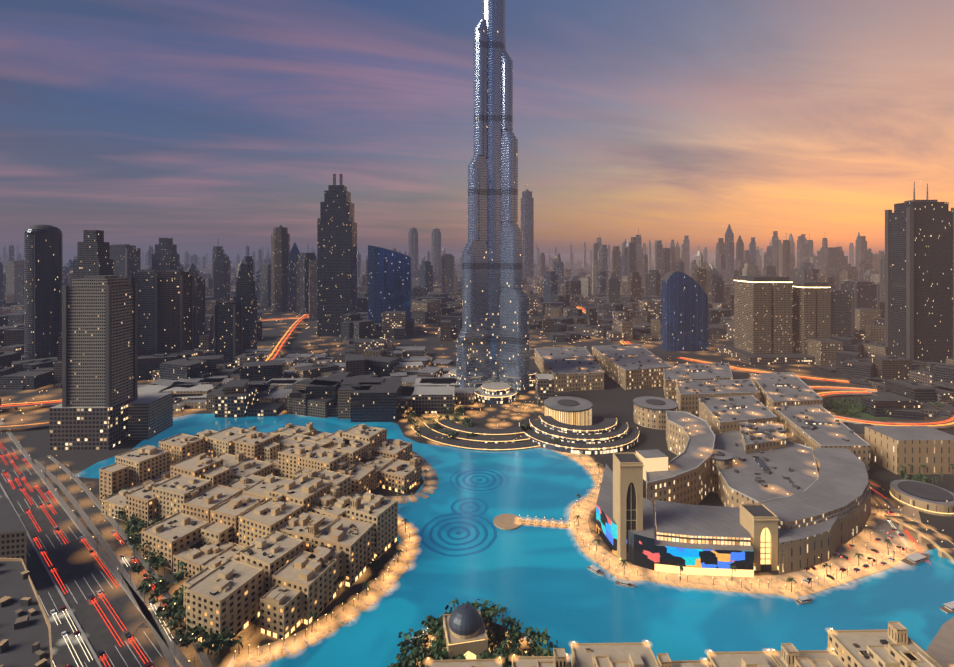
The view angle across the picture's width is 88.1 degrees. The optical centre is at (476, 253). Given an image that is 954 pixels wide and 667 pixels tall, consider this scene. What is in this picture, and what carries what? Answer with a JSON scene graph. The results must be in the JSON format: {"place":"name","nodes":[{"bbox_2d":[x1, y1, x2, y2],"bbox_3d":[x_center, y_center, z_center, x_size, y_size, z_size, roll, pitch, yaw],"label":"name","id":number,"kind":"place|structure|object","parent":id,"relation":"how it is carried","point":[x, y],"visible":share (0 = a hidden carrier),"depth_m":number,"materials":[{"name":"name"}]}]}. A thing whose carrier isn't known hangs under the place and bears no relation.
{"place":"outdoors","nodes":[
{"label":"outdoors","id":0,"kind":"place"},
{"bbox_2d":[32,455,212,666],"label":"island road","id":1,"kind":"structure","parent":0,"point":[84,501],"depth_m":348.33,"materials":[{"name":"grey asphalt"}]},
{"bbox_2d":[260,316,308,320],"bbox_3d":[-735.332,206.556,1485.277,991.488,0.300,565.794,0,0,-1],"label":"road","id":2,"kind":"structure","parent":0,"point":[281,319],"depth_m":1555.52,"materials":[{"name":"grey asphalt"}]},
{"bbox_2d":[0,224,884,320],"bbox_3d":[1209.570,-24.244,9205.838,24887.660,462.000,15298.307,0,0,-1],"label":"distant skyline","id":3,"kind":"structure","parent":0,"point":[631,260],"depth_m":2475.64,"materials":[{"name":"grey glass"}]},
{"bbox_2d":[0,255,953,666],"bbox_3d":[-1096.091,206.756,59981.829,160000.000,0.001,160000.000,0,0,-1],"label":"terrain","id":4,"kind":"structure","parent":0,"point":[612,399],"depth_m":659.61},
{"bbox_2d":[0,421,48,430],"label":"highway","id":5,"kind":"structure","parent":4,"relation":"on","point":[3,427],"depth_m":579.72,"materials":[{"name":"grey asphalt"}]},
{"bbox_2d":[0,498,52,666],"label":"office block","id":6,"kind":"structure","parent":4,"relation":"on","point":[25,633],"depth_m":190.12,"materials":[{"name":"grey concrete"}]},
{"bbox_2d":[24,225,62,359],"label":"tower","id":7,"kind":"structure","parent":4,"relation":"on","point":[43,264],"depth_m":879.03,"materials":[{"name":"grey glass"}]},
{"bbox_2d":[69,230,113,287],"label":"tower","id":8,"kind":"structure","parent":4,"relation":"on","point":[93,259],"depth_m":817.66,"materials":[{"name":"grey"}]},
{"bbox_2d":[0,418,192,666],"bbox_3d":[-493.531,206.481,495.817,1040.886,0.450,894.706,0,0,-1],"label":"highway","id":9,"kind":"structure","parent":4,"relation":"on","point":[81,572],"depth_m":307.35,"materials":[{"name":"grey asphalt"}]},
{"bbox_2d":[0,451,905,666],"bbox_3d":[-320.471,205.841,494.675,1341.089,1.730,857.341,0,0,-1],"label":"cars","id":10,"kind":"object","parent":9,"relation":"on","point":[128,635],"visible":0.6,"depth_m":329.48,"materials":[{"name":"grey paint"}]},
{"bbox_2d":[0,442,930,666],"bbox_3d":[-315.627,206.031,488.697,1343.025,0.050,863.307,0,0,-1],"label":"cars","id":11,"kind":"object","parent":9,"relation":"on","point":[153,584],"visible":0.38,"depth_m":306.31,"materials":[{"name":"red"}]},
{"bbox_2d":[62,275,137,406],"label":"tower","id":12,"kind":"structure","parent":4,"relation":"on","point":[99,340],"depth_m":523.07,"materials":[{"name":"grey concrete"}]},
{"bbox_2d":[49,392,172,450],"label":"tower podium","id":13,"kind":"object","parent":4,"relation":"on","point":[145,416],"visible":0.77,"depth_m":521.40,"materials":[{"name":"grey concrete"}]},
{"bbox_2d":[109,244,140,277],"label":"tower","id":14,"kind":"structure","parent":4,"relation":"on","point":[127,259],"depth_m":1492.58,"materials":[{"name":"grey"}]},
{"bbox_2d":[129,270,165,352],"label":"tower","id":15,"kind":"structure","parent":4,"relation":"on","point":[144,280],"depth_m":960.78,"materials":[{"name":"grey"}]},
{"bbox_2d":[0,314,308,409],"bbox_3d":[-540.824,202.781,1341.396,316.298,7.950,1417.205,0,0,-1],"label":"highway","id":16,"kind":"structure","parent":4,"relation":"on","point":[278,346],"depth_m":951.07,"materials":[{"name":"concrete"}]},
{"bbox_2d":[149,238,181,270],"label":"tower","id":17,"kind":"structure","parent":4,"relation":"on","point":[165,256],"depth_m":1540.04,"materials":[{"name":"grey glass"}]},
{"bbox_2d":[155,270,193,353],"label":"tower","id":18,"kind":"structure","parent":4,"relation":"on","point":[174,311],"depth_m":877.38,"materials":[{"name":"grey"}]},
{"bbox_2d":[189,275,204,348],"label":"tower","id":19,"kind":"structure","parent":4,"relation":"on","point":[199,306],"depth_m":1012.72,"materials":[{"name":"grey"}]},
{"bbox_2d":[213,300,241,358],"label":"tower","id":20,"kind":"structure","parent":4,"relation":"on","point":[227,329],"depth_m":891.40,"materials":[{"name":"grey glass"}]},
{"bbox_2d":[102,475,381,657],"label":"island trees","id":21,"kind":"object","parent":4,"relation":"on","point":[176,612],"visible":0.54,"depth_m":288.22,"materials":[{"name":"green plant"}]},
{"bbox_2d":[234,263,256,350],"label":"tower","id":22,"kind":"structure","parent":4,"relation":"on","point":[246,297],"depth_m":1039.32,"materials":[{"name":"grey glass"}]},
{"bbox_2d":[99,422,420,645],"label":"residential buildings","id":23,"kind":"structure","parent":4,"relation":"on","point":[241,528],"depth_m":351.12,"materials":[{"name":"beige concrete"}]},
{"bbox_2d":[271,225,289,311],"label":"tower","id":24,"kind":"structure","parent":4,"relation":"on","point":[280,244],"depth_m":1758.77,"materials":[{"name":"grey"}]},
{"bbox_2d":[158,430,428,653],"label":"palm trees","id":25,"kind":"object","parent":4,"relation":"on","point":[365,584],"depth_m":296.32,"materials":[{"name":"green plant"}]},
{"bbox_2d":[138,346,473,411],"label":"low-rise buildings","id":26,"kind":"structure","parent":4,"relation":"on","point":[409,369],"depth_m":752.91,"materials":[{"name":"grey concrete"}]},
{"bbox_2d":[231,452,438,666],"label":"waterfront promenade","id":27,"kind":"structure","parent":4,"relation":"on","point":[327,628],"depth_m":289.37,"materials":[{"name":"beige stone"}]},
{"bbox_2d":[317,174,356,336],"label":"tower","id":28,"kind":"structure","parent":4,"relation":"on","point":[336,262],"depth_m":1232.23,"materials":[{"name":"grey glass"}]},
{"bbox_2d":[368,245,411,322],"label":"sail tower","id":29,"kind":"structure","parent":4,"relation":"on","point":[389,280],"depth_m":1360.60,"materials":[{"name":"blue glass"}]},
{"bbox_2d":[408,227,417,269],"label":"tower","id":30,"kind":"structure","parent":4,"relation":"on","point":[413,243],"depth_m":4954.01,"materials":[{"name":"grey"}]},
{"bbox_2d":[432,228,440,271],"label":"tower","id":31,"kind":"structure","parent":4,"relation":"on","point":[436,248],"depth_m":4958.65,"materials":[{"name":"grey"}]},
{"bbox_2d":[441,254,453,296],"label":"tower","id":32,"kind":"structure","parent":4,"relation":"on","point":[447,273],"depth_m":2378.72,"materials":[{"name":"grey"}]},
{"bbox_2d":[443,604,487,659],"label":"domed pavilion","id":33,"kind":"structure","parent":4,"relation":"on","point":[464,630],"depth_m":247.74,"materials":[{"name":"beige stone"}]},
{"bbox_2d":[1,311,941,661],"bbox_3d":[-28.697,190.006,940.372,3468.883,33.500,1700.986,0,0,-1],"label":"street lamps","id":34,"kind":"object","parent":4,"relation":"on","point":[527,517],"visible":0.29,"depth_m":329.64,"materials":[{"name":"grey"}]},
{"bbox_2d":[387,598,558,666],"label":"trees","id":35,"kind":"object","parent":4,"relation":"on","point":[437,650],"visible":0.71,"depth_m":253.20,"materials":[{"name":"green plant"}]},
{"bbox_2d":[0,260,953,421],"bbox_3d":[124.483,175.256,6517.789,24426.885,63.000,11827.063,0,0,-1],"label":"city blocks","id":36,"kind":"structure","parent":4,"relation":"on","point":[355,391],"depth_m":829.30,"materials":[{"name":"grey concrete"}]},
{"bbox_2d":[398,396,563,443],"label":"park trees","id":37,"kind":"object","parent":4,"relation":"on","point":[460,411],"visible":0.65,"depth_m":591.00,"materials":[{"name":"green plant"}]},
{"bbox_2d":[411,369,553,450],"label":"burj podium","id":38,"kind":"object","parent":4,"relation":"on","point":[434,398],"visible":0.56,"depth_m":636.42,"materials":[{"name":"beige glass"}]},
{"bbox_2d":[456,0,529,392],"bbox_3d":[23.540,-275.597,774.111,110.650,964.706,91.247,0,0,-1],"label":"skyscraper","id":39,"kind":"structure","parent":38,"relation":"on","point":[493,342],"depth_m":745.99,"materials":[{"name":"silver metal"}]},
{"bbox_2d":[119,404,893,607],"bbox_3d":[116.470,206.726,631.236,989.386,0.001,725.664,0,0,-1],"label":"lawns","id":40,"kind":"structure","parent":4,"relation":"on","point":[422,418],"depth_m":627.05,"materials":[{"name":"green plant"}]},
{"bbox_2d":[521,189,533,278],"bbox_3d":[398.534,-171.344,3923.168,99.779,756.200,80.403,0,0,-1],"label":"tower","id":41,"kind":"structure","parent":4,"relation":"on","point":[527,214],"depth_m":3885.80,"materials":[{"name":"grey glass"}]},
{"bbox_2d":[425,621,942,666],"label":"foreground buildings","id":42,"kind":"structure","parent":4,"relation":"on","point":[893,645],"depth_m":228.29,"materials":[{"name":"beige stone"}]},
{"bbox_2d":[662,271,707,351],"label":"sail tower","id":43,"kind":"structure","parent":4,"relation":"on","point":[684,312],"depth_m":1046.40,"materials":[{"name":"blue glass"}]},
{"bbox_2d":[519,344,870,576],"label":"shopping mall","id":44,"kind":"structure","parent":4,"relation":"on","point":[668,523],"depth_m":423.71,"materials":[{"name":"beige concrete"}]},
{"bbox_2d":[552,450,927,599],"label":"waterfront promenade","id":45,"kind":"structure","parent":4,"relation":"on","point":[584,508],"depth_m":319.43,"materials":[{"name":"beige stone"}]},
{"bbox_2d":[552,398,953,592],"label":"palm trees","id":46,"kind":"object","parent":4,"relation":"on","point":[833,403],"visible":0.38,"depth_m":455.15,"materials":[{"name":"green plant"}]},
{"bbox_2d":[717,276,814,364],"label":"tower","id":47,"kind":"structure","parent":4,"relation":"on","point":[762,320],"depth_m":949.07,"materials":[{"name":"grey concrete"}]},
{"bbox_2d":[792,281,830,353],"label":"tower","id":48,"kind":"structure","parent":4,"relation":"on","point":[810,309],"depth_m":948.88,"materials":[{"name":"grey"}]},
{"bbox_2d":[812,247,850,288],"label":"tower","id":49,"kind":"structure","parent":4,"relation":"on","point":[834,256],"depth_m":2821.87,"materials":[{"name":"grey"}]},
{"bbox_2d":[830,289,854,336],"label":"tower","id":50,"kind":"structure","parent":4,"relation":"on","point":[842,312],"depth_m":1139.63,"materials":[{"name":"grey"}]},
{"bbox_2d":[839,281,879,309],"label":"building","id":51,"kind":"structure","parent":4,"relation":"on","point":[867,294],"depth_m":1427.62,"materials":[{"name":"grey glass"}]},
{"bbox_2d":[809,386,953,427],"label":"highway","id":52,"kind":"structure","parent":4,"relation":"on","point":[947,422],"depth_m":603.71,"materials":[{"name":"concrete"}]},
{"bbox_2d":[880,256,884,301],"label":"tower","id":53,"kind":"structure","parent":4,"relation":"on","point":[882,280],"depth_m":1687.03,"materials":[{"name":"grey"}]},
{"bbox_2d":[845,424,953,516],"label":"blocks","id":54,"kind":"structure","parent":4,"relation":"on","point":[894,448],"depth_m":462.43,"materials":[{"name":"beige concrete"}]},
{"bbox_2d":[885,181,953,362],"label":"tower","id":55,"kind":"structure","parent":4,"relation":"on","point":[919,280],"depth_m":872.72,"materials":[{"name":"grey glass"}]},
{"bbox_2d":[885,515,953,561],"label":"lake bridge","id":56,"kind":"structure","parent":4,"relation":"on","point":[929,535],"depth_m":351.39,"materials":[{"name":"beige stone"}]},
{"bbox_2d":[925,617,953,666],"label":"quay","id":57,"kind":"structure","parent":4,"relation":"on","point":[940,649],"depth_m":259.02,"materials":[{"name":"beige concrete"}]},
{"bbox_2d":[0,0,953,254],"label":"sky","id":58,"kind":"structure","parent":0,"point":[202,125],"materials":[{"name":"purple"}]},
{"bbox_2d":[75,414,953,666],"bbox_3d":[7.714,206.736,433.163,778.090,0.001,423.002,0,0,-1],"label":"lake water","id":59,"kind":"structure","parent":0,"point":[540,578],"depth_m":302.82,"materials":[{"name":"blue liquid"}]},
{"bbox_2d":[493,514,569,529],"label":"pier","id":60,"kind":"structure","parent":59,"relation":"on","point":[507,521],"depth_m":376.32,"materials":[{"name":"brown wood"}]},
{"bbox_2d":[587,552,953,613],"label":"boats","id":61,"kind":"object","parent":59,"relation":"on","point":[918,558],"visible":1,"depth_m":308.47,"materials":[{"name":"grey"}]},
{"bbox_2d":[576,307,632,344],"bbox_3d":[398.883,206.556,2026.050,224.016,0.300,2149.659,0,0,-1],"label":"road","id":62,"kind":"structure","parent":0,"point":[619,342],"depth_m":1164.41,"materials":[{"name":"orange asphalt"}]},
{"bbox_2d":[677,357,848,382],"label":"road","id":63,"kind":"structure","parent":0,"point":[801,377],"depth_m":859.80,"materials":[{"name":"orange asphalt"}]},
{"bbox_2d":[791,508,902,587],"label":"mall plaza","id":64,"kind":"structure","parent":0,"point":[877,522],"depth_m":340.82,"materials":[{"name":"beige stone"}]},
{"bbox_2d":[870,484,902,533],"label":"road","id":65,"kind":"structure","parent":0,"point":[878,501],"depth_m":409.75,"materials":[{"name":"grey asphalt"}]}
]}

